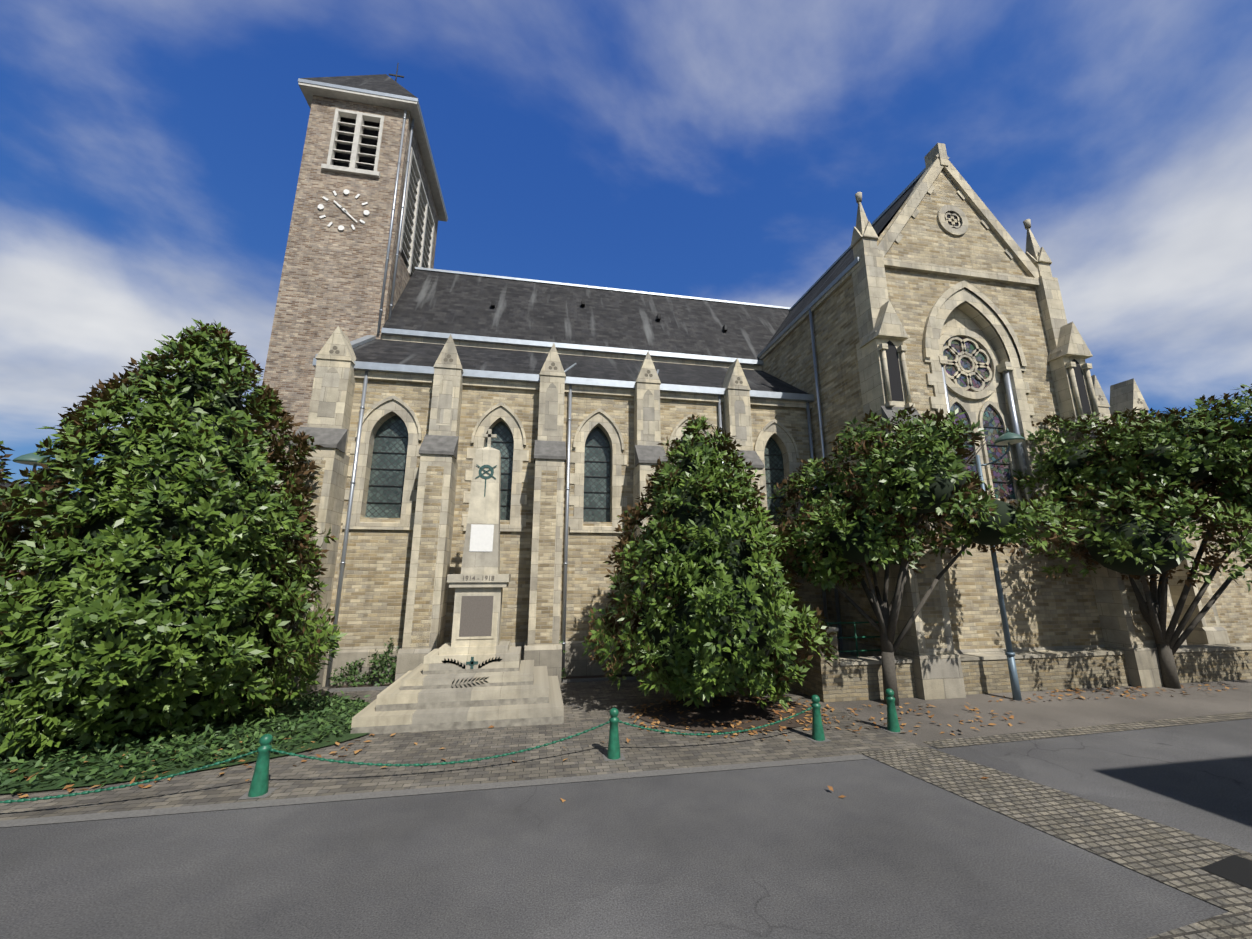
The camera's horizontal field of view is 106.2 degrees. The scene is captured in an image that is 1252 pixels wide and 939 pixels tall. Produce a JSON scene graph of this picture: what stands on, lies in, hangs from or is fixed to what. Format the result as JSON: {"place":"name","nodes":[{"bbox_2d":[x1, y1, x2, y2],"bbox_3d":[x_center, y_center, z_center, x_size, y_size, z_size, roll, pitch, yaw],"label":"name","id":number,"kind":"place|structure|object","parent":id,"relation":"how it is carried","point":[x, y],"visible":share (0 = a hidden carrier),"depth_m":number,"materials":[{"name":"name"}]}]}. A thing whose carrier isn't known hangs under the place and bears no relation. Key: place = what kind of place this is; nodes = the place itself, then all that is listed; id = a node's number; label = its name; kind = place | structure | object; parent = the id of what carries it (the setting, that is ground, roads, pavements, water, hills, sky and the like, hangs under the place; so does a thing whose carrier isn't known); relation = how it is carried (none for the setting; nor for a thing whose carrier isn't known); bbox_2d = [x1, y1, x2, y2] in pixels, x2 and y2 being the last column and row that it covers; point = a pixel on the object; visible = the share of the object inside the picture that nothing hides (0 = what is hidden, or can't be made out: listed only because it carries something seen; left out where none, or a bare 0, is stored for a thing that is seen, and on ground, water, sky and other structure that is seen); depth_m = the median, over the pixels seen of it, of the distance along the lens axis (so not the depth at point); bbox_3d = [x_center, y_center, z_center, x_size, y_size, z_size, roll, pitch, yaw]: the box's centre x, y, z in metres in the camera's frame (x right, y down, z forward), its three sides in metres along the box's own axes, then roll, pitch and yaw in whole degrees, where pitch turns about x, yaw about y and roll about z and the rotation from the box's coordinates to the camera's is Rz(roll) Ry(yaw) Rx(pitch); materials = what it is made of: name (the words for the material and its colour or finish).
{"place":"outdoors","nodes":[
{"label":"outdoors","id":0,"kind":"place"},
{"bbox_2d":[254,63,447,533],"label":"church tower","id":1,"kind":"structure","parent":0,"point":[369,212],"depth_m":16.74,"materials":[{"name":"beige brick"}]},
{"bbox_2d":[0,670,1251,938],"bbox_3d":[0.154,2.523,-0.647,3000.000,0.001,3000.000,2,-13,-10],"label":"road","id":2,"kind":"structure","parent":0,"point":[880,850],"depth_m":4.34,"materials":[{"name":"grey asphalt"}]},
{"bbox_2d":[0,483,70,585],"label":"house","id":3,"kind":"structure","parent":2,"relation":"on","point":[8,485],"depth_m":31.49,"materials":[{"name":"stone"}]},
{"bbox_2d":[255,267,829,694],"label":"church nave","id":4,"kind":"structure","parent":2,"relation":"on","point":[581,401],"depth_m":12.87,"materials":[{"name":"beige stone"}]},
{"bbox_2d":[768,621,1251,701],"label":"low stone wall","id":5,"kind":"structure","parent":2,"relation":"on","point":[845,677],"depth_m":10.60,"materials":[{"name":"stone"}]},
{"bbox_2d":[0,674,1251,938],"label":"pavement paving","id":6,"kind":"structure","parent":0,"point":[1208,870],"depth_m":6.75,"materials":[{"name":"grey stone"}]},
{"bbox_2d":[0,441,21,601],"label":"tree","id":7,"kind":"object","parent":6,"relation":"on","point":[3,466],"visible":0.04,"depth_m":11.14,"materials":[{"name":"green plant"}]},
{"bbox_2d":[8,448,51,579],"bbox_3d":[-11.800,2.034,8.870,0.957,5.012,0.561,-6,-13,24],"label":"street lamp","id":8,"kind":"object","parent":6,"relation":"on","point":[30,459],"visible":0.33,"depth_m":9.13,"materials":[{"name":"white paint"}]},
{"bbox_2d":[0,318,347,756],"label":"magnolia tree","id":9,"kind":"object","parent":6,"relation":"on","point":[154,564],"visible":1,"depth_m":7.46,"materials":[{"name":"green plant"}]},
{"bbox_2d":[0,688,370,793],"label":"bed ground cover","id":10,"kind":"object","parent":6,"relation":"on","point":[46,753],"visible":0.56,"depth_m":6.95,"materials":[{"name":"green plant"}]},
{"bbox_2d":[238,734,276,799],"bbox_3d":[-4.409,3.570,5.704,0.300,0.660,0.260,2,-13,-10],"label":"bollard","id":11,"kind":"object","parent":6,"relation":"on","point":[259,787],"visible":0.98,"depth_m":5.65,"materials":[{"name":"green metal"}]},
{"bbox_2d":[0,750,257,803],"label":"chain","id":12,"kind":"object","parent":11,"relation":"attached to","point":[120,786],"visible":0.94,"depth_m":5.35,"materials":[{"name":"green paint"}]},
{"bbox_2d":[270,721,609,766],"bbox_3d":[-2.292,3.705,6.257,4.390,0.386,0.030,3,-13,-15],"label":"chain","id":13,"kind":"object","parent":11,"relation":"attached to","point":[418,764],"visible":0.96,"depth_m":6.14,"materials":[{"name":"green paint"}]},
{"bbox_2d":[328,658,368,686],"bbox_3d":[-6.398,4.675,10.840,0.840,0.609,0.734,2,-13,-10],"label":"shrub","id":14,"kind":"object","parent":6,"relation":"on","point":[350,672],"visible":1,"depth_m":10.79,"materials":[{"name":"green plant"}]},
{"bbox_2d":[362,637,400,686],"bbox_3d":[-5.661,4.513,11.060,1.018,1.095,0.786,2,-13,-10],"label":"shrub","id":15,"kind":"object","parent":6,"relation":"on","point":[383,664],"visible":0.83,"depth_m":10.92,"materials":[{"name":"green plant"}]},
{"bbox_2d":[350,429,563,734],"bbox_3d":[-3.030,1.870,9.830,3.453,5.740,2.623,2,-13,-10],"label":"war memorial","id":16,"kind":"object","parent":6,"relation":"on","point":[476,672],"visible":1,"depth_m":9.01,"materials":[{"name":"stone"}]},
{"bbox_2d":[559,635,566,679],"bbox_3d":[-1.986,4.371,11.612,1.088,1.594,0.974,7,-14,-29],"label":"shrub","id":17,"kind":"object","parent":6,"relation":"on","point":[563,669],"visible":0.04,"depth_m":11.47,"materials":[{"name":"green plant"}]},
{"bbox_2d":[602,708,625,760],"bbox_3d":[-0.175,3.812,6.815,0.300,0.660,0.260,2,-13,-10],"label":"bollard","id":18,"kind":"object","parent":6,"relation":"on","point":[613,753],"visible":1,"depth_m":6.75,"materials":[{"name":"green metal"}]},
{"bbox_2d":[618,707,812,735],"bbox_3d":[1.445,3.873,7.186,3.332,0.333,0.030,3,-13,-13],"label":"chain","id":19,"kind":"object","parent":18,"relation":"attached to","point":[705,734],"visible":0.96,"depth_m":7.12,"materials":[{"name":"green paint"}]},
{"bbox_2d":[608,640,633,674],"bbox_3d":[-0.002,4.830,12.016,0.935,0.900,0.822,2,-13,-10],"label":"shrub","id":20,"kind":"object","parent":6,"relation":"on","point":[620,660],"visible":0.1,"depth_m":12.00,"materials":[{"name":"green plant"}]},
{"bbox_2d":[10,684,1237,801],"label":"dead leaves","id":21,"kind":"object","parent":6,"relation":"on","point":[627,740],"visible":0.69,"depth_m":8.28,"materials":[{"name":"brown plant"}]},
{"bbox_2d":[581,414,837,710],"bbox_3d":[1.550,1.652,9.564,4.770,6.054,5.034,2,-13,-10],"label":"magnolia tree","id":22,"kind":"object","parent":6,"relation":"on","point":[717,613],"visible":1,"depth_m":8.66,"materials":[{"name":"green plant"}]},
{"bbox_2d":[807,695,830,741],"bbox_3d":[3.063,3.972,7.548,0.300,0.660,0.260,2,-13,-10],"label":"bollard","id":23,"kind":"object","parent":6,"relation":"on","point":[818,735],"visible":1,"depth_m":7.49,"materials":[{"name":"green metal"}]},
{"bbox_2d":[881,689,905,732],"bbox_3d":[4.491,4.061,7.955,0.300,0.660,0.260,2,-13,-10],"label":"bollard","id":24,"kind":"object","parent":6,"relation":"on","point":[893,726],"visible":0.98,"depth_m":7.90,"materials":[{"name":"green metal"}]},
{"bbox_2d":[763,403,1085,705],"bbox_3d":[6.020,1.734,10.439,5.840,6.272,5.527,2,-13,-10],"label":"tree","id":25,"kind":"object","parent":6,"relation":"on","point":[915,472],"visible":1,"depth_m":9.28,"materials":[{"name":"green plant"}]},
{"bbox_2d":[976,428,1024,700],"bbox_3d":[8.569,1.930,10.271,0.959,5.812,0.561,-12,-17,44],"label":"street lamp","id":26,"kind":"object","parent":6,"relation":"on","point":[1008,438],"visible":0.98,"depth_m":10.20,"materials":[{"name":"grey metal"}]},
{"bbox_2d":[1011,384,1251,688],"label":"tree","id":27,"kind":"object","parent":6,"relation":"on","point":[1170,470],"visible":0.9,"depth_m":10.56,"materials":[{"name":"green plant"}]},
{"bbox_2d":[0,0,1251,493],"label":"sky","id":28,"kind":"structure","parent":0,"point":[151,151],"materials":[{"name":"blue"}]},
{"bbox_2d":[758,143,1163,699],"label":"church transept","id":29,"kind":"structure","parent":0,"point":[933,288],"depth_m":12.70,"materials":[{"name":"beige stone"}]},
{"bbox_2d":[1091,375,1251,644],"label":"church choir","id":30,"kind":"structure","parent":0,"point":[1226,618],"depth_m":16.60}
]}

